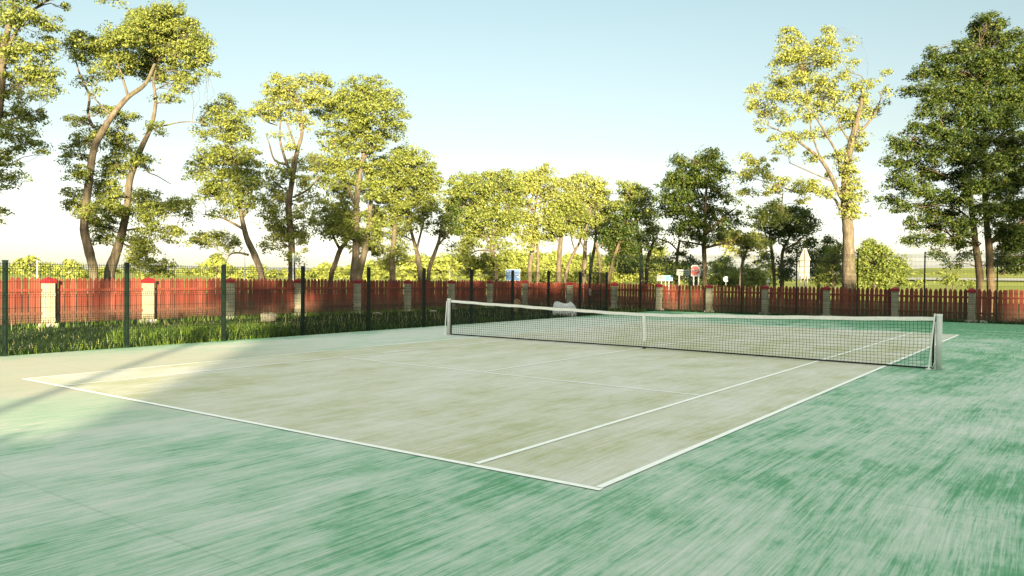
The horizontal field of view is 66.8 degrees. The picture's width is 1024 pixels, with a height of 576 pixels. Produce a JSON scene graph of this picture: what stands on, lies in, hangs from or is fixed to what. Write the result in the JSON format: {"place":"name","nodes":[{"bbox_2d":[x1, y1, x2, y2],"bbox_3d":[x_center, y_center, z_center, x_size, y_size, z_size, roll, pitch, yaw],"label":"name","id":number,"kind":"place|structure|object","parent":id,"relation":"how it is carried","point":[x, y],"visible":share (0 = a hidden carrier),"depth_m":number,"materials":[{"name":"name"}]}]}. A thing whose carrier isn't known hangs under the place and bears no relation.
{"place":"outdoors","nodes":[
{"label":"outdoors","id":0,"kind":"place"},
{"bbox_2d":[0,293,1023,355],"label":"ground","id":1,"kind":"structure","parent":0,"point":[176,319],"depth_m":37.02,"materials":[{"name":"green plant"}]},
{"bbox_2d":[0,0,128,224],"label":"ash tree","id":2,"kind":"object","parent":1,"relation":"on","point":[33,75],"visible":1,"depth_m":26.71,"materials":[{"name":"green plant"}]},
{"bbox_2d":[53,13,160,298],"bbox_3d":[-15.872,-4.698,30.117,4.129,12.029,3.144,1,1,1],"label":"ash tree","id":3,"kind":"object","parent":1,"relation":"on","point":[126,37],"visible":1,"depth_m":29.92,"materials":[{"name":"green plant"}]},
{"bbox_2d":[83,0,222,316],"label":"ash tree","id":4,"kind":"object","parent":1,"relation":"on","point":[188,46],"visible":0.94,"depth_m":31.25,"materials":[{"name":"green plant"}]},
{"bbox_2d":[171,92,271,312],"bbox_3d":[-12.640,-3.716,34.485,4.278,9.995,3.144,1,1,22],"label":"ash tree","id":5,"kind":"object","parent":1,"relation":"on","point":[234,173],"visible":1,"depth_m":34.26,"materials":[{"name":"green plant"}]},
{"bbox_2d":[0,277,528,327],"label":"picket fence","id":6,"kind":"object","parent":1,"relation":"on","point":[150,285],"visible":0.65,"depth_m":30.37,"materials":[{"name":"red paint"}]},
{"bbox_2d":[260,313,277,321],"bbox_3d":[-9.297,1.137,29.704,0.435,0.395,0.849,1,1,36],"label":"rock","id":7,"kind":"object","parent":1,"relation":"on","point":[273,317],"visible":0.72,"depth_m":29.55,"materials":[{"name":"stone"}]},
{"bbox_2d":[243,71,338,312],"bbox_3d":[-10.537,-4.655,37.314,4.126,11.819,3.696,0,1,-36],"label":"ash tree","id":8,"kind":"object","parent":1,"relation":"on","point":[289,233],"visible":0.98,"depth_m":36.90,"materials":[{"name":"green plant"}]},
{"bbox_2d":[292,253,296,281],"bbox_3d":[-10.092,-0.196,36.017,0.211,2.851,0.092,0,1,-26],"label":"round sign","id":9,"kind":"object","parent":1,"relation":"on","point":[294,257],"visible":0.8,"depth_m":35.95,"materials":[{"name":"white paint"}]},
{"bbox_2d":[0,260,607,355],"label":"wire fence","id":10,"kind":"object","parent":1,"relation":"on","point":[427,280],"visible":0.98,"depth_m":21.61,"materials":[{"name":"black metal"}]},
{"bbox_2d":[304,198,362,307],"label":"ash tree","id":11,"kind":"object","parent":1,"relation":"on","point":[337,257],"visible":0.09,"depth_m":41.88,"materials":[{"name":"green plant"}]},
{"bbox_2d":[300,73,413,309],"bbox_3d":[-8.088,-4.867,39.355,5.756,12.239,4.218,1,1,13],"label":"ash tree","id":12,"kind":"object","parent":1,"relation":"on","point":[358,102],"visible":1,"depth_m":39.11,"materials":[{"name":"green plant"}]},
{"bbox_2d":[360,140,447,305],"bbox_3d":[-6.006,-3.397,42.356,5.058,9.237,3.844,1,1,-3],"label":"ash tree","id":13,"kind":"object","parent":1,"relation":"on","point":[397,169],"visible":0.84,"depth_m":42.16,"materials":[{"name":"green plant"}]},
{"bbox_2d":[386,192,439,299],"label":"ash tree","id":14,"kind":"object","parent":1,"relation":"on","point":[420,217],"visible":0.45,"depth_m":43.90,"materials":[{"name":"green plant"}]},
{"bbox_2d":[424,198,466,303],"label":"ash tree","id":15,"kind":"object","parent":1,"relation":"on","point":[446,219],"visible":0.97,"depth_m":44.42,"materials":[{"name":"green plant"}]},
{"bbox_2d":[439,167,530,290],"bbox_3d":[-2.451,-3.818,55.191,6.774,9.753,6.288,1,1,36],"label":"ash tree","id":16,"kind":"object","parent":1,"relation":"on","point":[477,206],"visible":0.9,"depth_m":54.43,"materials":[{"name":"green plant"}]},
{"bbox_2d":[0,311,1023,575],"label":"court","id":17,"kind":"object","parent":1,"relation":"on","point":[898,471],"visible":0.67,"depth_m":6.44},
{"bbox_2d":[24,321,1018,489],"bbox_3d":[5.564,1.537,19.253,14.678,0.006,26.546,1,1,36],"label":"playing area","id":18,"kind":"object","parent":17,"relation":"on","point":[595,416],"visible":0.91,"depth_m":12.12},
{"bbox_2d":[443,298,942,369],"bbox_3d":[3.253,0.958,19.431,13.288,1.123,0.151,1,1,37],"label":"tennis net","id":19,"kind":"object","parent":18,"relation":"on","point":[937,325],"visible":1,"depth_m":18.29,"materials":[{"name":"fabric"}]},
{"bbox_2d":[505,269,519,280],"bbox_3d":[0.044,-0.046,50.035,0.948,2.315,0.101,1,1,0],"label":"direction sign","id":20,"kind":"object","parent":1,"relation":"on","point":[509,276],"visible":0.45,"depth_m":49.98,"materials":[{"name":"metal"}]},
{"bbox_2d":[514,299,520,310],"bbox_3d":[0.221,0.899,40.495,0.510,0.625,0.649,1,1,6],"label":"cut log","id":21,"kind":"object","parent":1,"relation":"on","point":[516,300],"visible":0.32,"depth_m":40.18,"materials":[{"name":"brown wood"}]},
{"bbox_2d":[507,162,573,286],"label":"ash tree","id":22,"kind":"object","parent":1,"relation":"on","point":[536,179],"visible":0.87,"depth_m":59.54,"materials":[{"name":"green plant"}]},
{"bbox_2d":[531,191,593,282],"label":"ash tree","id":23,"kind":"object","parent":1,"relation":"on","point":[570,221],"visible":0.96,"depth_m":59.24,"materials":[{"name":"green plant"}]},
{"bbox_2d":[552,301,576,315],"bbox_3d":[2.382,0.945,35.333,1.066,0.676,0.716,1,1,0],"label":"sack","id":24,"kind":"object","parent":1,"relation":"on","point":[554,306],"visible":0.51,"depth_m":35.01,"materials":[{"name":"white plastic"}]},
{"bbox_2d":[560,169,617,299],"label":"ash tree","id":25,"kind":"object","parent":1,"relation":"on","point":[584,193],"visible":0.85,"depth_m":61.69,"materials":[{"name":"green plant"}]},
{"bbox_2d":[575,205,612,299],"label":"ash tree","id":26,"kind":"object","parent":1,"relation":"on","point":[594,226],"visible":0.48,"depth_m":60.91,"materials":[{"name":"green plant"}]},
{"bbox_2d":[589,272,601,307],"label":"wire gate","id":27,"kind":"structure","parent":1,"relation":"on","point":[595,289],"depth_m":38.23,"materials":[{"name":"black metal"}]},
{"bbox_2d":[593,201,650,281],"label":"dark tree","id":28,"kind":"object","parent":1,"relation":"on","point":[619,240],"visible":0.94,"depth_m":54.78,"materials":[{"name":"green plant"}]},
{"bbox_2d":[606,179,668,284],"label":"ash tree","id":29,"kind":"object","parent":1,"relation":"on","point":[633,192],"visible":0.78,"depth_m":57.84,"materials":[{"name":"green plant"}]},
{"bbox_2d":[657,275,672,308],"bbox_3d":[9.049,0.253,46.030,0.948,2.018,0.094,1,1,0],"label":"information sign","id":30,"kind":"object","parent":1,"relation":"on","point":[666,276],"visible":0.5,"depth_m":45.98,"materials":[{"name":"white metal"}]},
{"bbox_2d":[646,239,701,295],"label":"dark tree","id":31,"kind":"object","parent":1,"relation":"on","point":[685,265],"visible":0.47,"depth_m":52.72,"materials":[{"name":"green plant"}]},
{"bbox_2d":[678,269,689,289],"bbox_3d":[9.924,0.102,45.039,0.773,2.369,0.100,1,1,0],"label":"direction sign","id":32,"kind":"object","parent":1,"relation":"on","point":[683,273],"visible":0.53,"depth_m":44.98,"materials":[{"name":"white paint"}]},
{"bbox_2d":[691,265,699,309],"bbox_3d":[10.363,0.001,44.036,0.617,2.610,0.105,1,1,0],"label":"stop sign","id":33,"kind":"object","parent":1,"relation":"on","point":[693,267],"visible":0.38,"depth_m":43.98,"materials":[{"name":"red metal"}]},
{"bbox_2d":[649,144,748,286],"bbox_3d":[11.886,-4.012,50.215,5.689,10.573,4.965,1,1,36],"label":"dark tree","id":34,"kind":"object","parent":1,"relation":"on","point":[673,201],"visible":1,"depth_m":49.85,"materials":[{"name":"green plant"}]},
{"bbox_2d":[699,255,744,293],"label":"bush","id":35,"kind":"object","parent":1,"relation":"on","point":[719,268],"visible":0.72,"depth_m":68.92,"materials":[{"name":"green plant"}]},
{"bbox_2d":[713,227,772,303],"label":"ash tree","id":36,"kind":"object","parent":1,"relation":"on","point":[751,239],"visible":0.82,"depth_m":55.61,"materials":[{"name":"green plant"}]},
{"bbox_2d":[528,281,1023,322],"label":"picket fence","id":37,"kind":"object","parent":1,"relation":"on","point":[711,304],"visible":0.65,"depth_m":37.89,"materials":[{"name":"red paint"}]},
{"bbox_2d":[750,204,825,302],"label":"dark tree","id":38,"kind":"object","parent":1,"relation":"on","point":[803,216],"visible":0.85,"depth_m":59.79,"materials":[{"name":"green plant"}]},
{"bbox_2d":[798,249,810,302],"bbox_3d":[16.561,-0.435,43.995,0.695,3.605,0.165,1,1,13],"label":"tall sign","id":39,"kind":"object","parent":1,"relation":"on","point":[803,270],"visible":0.67,"depth_m":43.99,"materials":[{"name":"metal"}]},
{"bbox_2d":[589,251,1023,323],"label":"wire fence","id":40,"kind":"object","parent":1,"relation":"on","point":[738,263],"visible":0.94,"depth_m":36.97,"materials":[{"name":"black metal"}]},
{"bbox_2d":[727,25,894,312],"bbox_3d":[16.373,-6.622,43.050,9.725,16.106,4.596,0,1,-19],"label":"old ash tree","id":41,"kind":"object","parent":1,"relation":"on","point":[846,195],"visible":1,"depth_m":42.76,"materials":[{"name":"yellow plant"}]},
{"bbox_2d":[792,233,841,303],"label":"dark tree","id":42,"kind":"object","parent":1,"relation":"on","point":[827,240],"visible":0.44,"depth_m":57.48,"materials":[{"name":"green plant"}]},
{"bbox_2d":[811,242,842,288],"bbox_3d":[21.553,-0.925,52.464,2.876,4.521,2.997,1,1,36],"label":"leafy shrub","id":43,"kind":"object","parent":1,"relation":"on","point":[837,249],"visible":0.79,"depth_m":51.96,"materials":[{"name":"green plant"}]},
{"bbox_2d":[871,9,1023,315],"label":"dark tree","id":44,"kind":"object","parent":1,"relation":"on","point":[1005,105],"visible":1,"depth_m":40.45,"materials":[{"name":"green plant"}]},
{"bbox_2d":[0,0,1023,278],"label":"sky","id":45,"kind":"structure","parent":0,"point":[613,89],"materials":[{"name":"blue"}]},
{"bbox_2d":[1,268,1023,303],"bbox_3d":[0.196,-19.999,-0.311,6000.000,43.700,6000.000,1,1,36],"label":"field","id":46,"kind":"structure","parent":0,"point":[1009,285],"depth_m":223.38,"materials":[{"name":"green plant"}]},
{"bbox_2d":[10,254,53,278],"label":"distant tree","id":47,"kind":"object","parent":46,"relation":"on","point":[27,260],"visible":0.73,"depth_m":110.07,"materials":[{"name":"green plant"}]},
{"bbox_2d":[58,258,85,280],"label":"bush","id":48,"kind":"object","parent":46,"relation":"on","point":[72,262],"visible":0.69,"depth_m":111.83,"materials":[{"name":"green plant"}]},
{"bbox_2d":[1,262,395,280],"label":"distant wood","id":49,"kind":"object","parent":46,"relation":"on","point":[252,275],"visible":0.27,"depth_m":138.57,"materials":[{"name":"green plant"}]},
{"bbox_2d":[195,252,228,286],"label":"distant tree","id":50,"kind":"object","parent":46,"relation":"on","point":[216,263],"visible":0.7,"depth_m":104.85,"materials":[{"name":"green plant"}]},
{"bbox_2d":[316,249,685,284],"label":"distant wood","id":51,"kind":"object","parent":46,"relation":"on","point":[441,264],"visible":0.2,"depth_m":162.79,"materials":[{"name":"green plant"}]},
{"bbox_2d":[500,247,544,283],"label":"bush","id":52,"kind":"object","parent":46,"relation":"on","point":[520,263],"visible":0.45,"depth_m":137.62,"materials":[{"name":"green plant"}]},
{"bbox_2d":[540,252,595,283],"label":"bush","id":53,"kind":"object","parent":46,"relation":"on","point":[550,264],"visible":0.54,"depth_m":137.64,"materials":[{"name":"green plant"}]},
{"bbox_2d":[580,256,628,282],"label":"bush","id":54,"kind":"object","parent":46,"relation":"on","point":[603,271],"visible":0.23,"depth_m":141.80,"materials":[{"name":"green plant"}]},
{"bbox_2d":[636,244,670,284],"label":"bush","id":55,"kind":"object","parent":46,"relation":"on","point":[658,254],"visible":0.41,"depth_m":109.72,"materials":[{"name":"green plant"}]},
{"bbox_2d":[737,262,772,297],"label":"bush","id":56,"kind":"object","parent":46,"relation":"on","point":[758,275],"visible":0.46,"depth_m":70.79,"materials":[{"name":"green plant"}]},
{"bbox_2d":[759,262,779,286],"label":"bush","id":57,"kind":"object","parent":46,"relation":"on","point":[768,270],"visible":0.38,"depth_m":73.74,"materials":[{"name":"green plant"}]},
{"bbox_2d":[855,236,905,297],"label":"willow tree","id":58,"kind":"object","parent":46,"relation":"on","point":[869,246],"visible":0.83,"depth_m":77.38,"materials":[{"name":"green plant"}]},
{"bbox_2d":[890,254,920,289],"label":"willow tree","id":59,"kind":"object","parent":46,"relation":"on","point":[906,275],"visible":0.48,"depth_m":81.34,"materials":[{"name":"green plant"}]},
{"bbox_2d":[909,278,927,288],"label":"shrub","id":60,"kind":"object","parent":46,"relation":"on","point":[918,282],"visible":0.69,"depth_m":149.89,"materials":[{"name":"green plant"}]},
{"bbox_2d":[934,273,951,288],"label":"shrub","id":61,"kind":"object","parent":46,"relation":"on","point":[946,283],"visible":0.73,"depth_m":150.09,"materials":[{"name":"green plant"}]},
{"bbox_2d":[946,272,960,289],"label":"shrub","id":62,"kind":"object","parent":46,"relation":"on","point":[955,276],"visible":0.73,"depth_m":149.43,"materials":[{"name":"green plant"}]},
{"bbox_2d":[912,270,996,274],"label":"distant wood","id":63,"kind":"object","parent":46,"relation":"on","point":[913,273],"visible":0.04,"depth_m":414.67,"materials":[{"name":"green plant"}]},
{"bbox_2d":[955,279,975,287],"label":"shrub","id":64,"kind":"object","parent":46,"relation":"on","point":[968,284],"visible":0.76,"depth_m":150.05,"materials":[{"name":"green plant"}]},
{"bbox_2d":[904,277,1022,280],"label":"sandy field","id":65,"kind":"structure","parent":0,"point":[1003,279],"depth_m":260.89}
]}

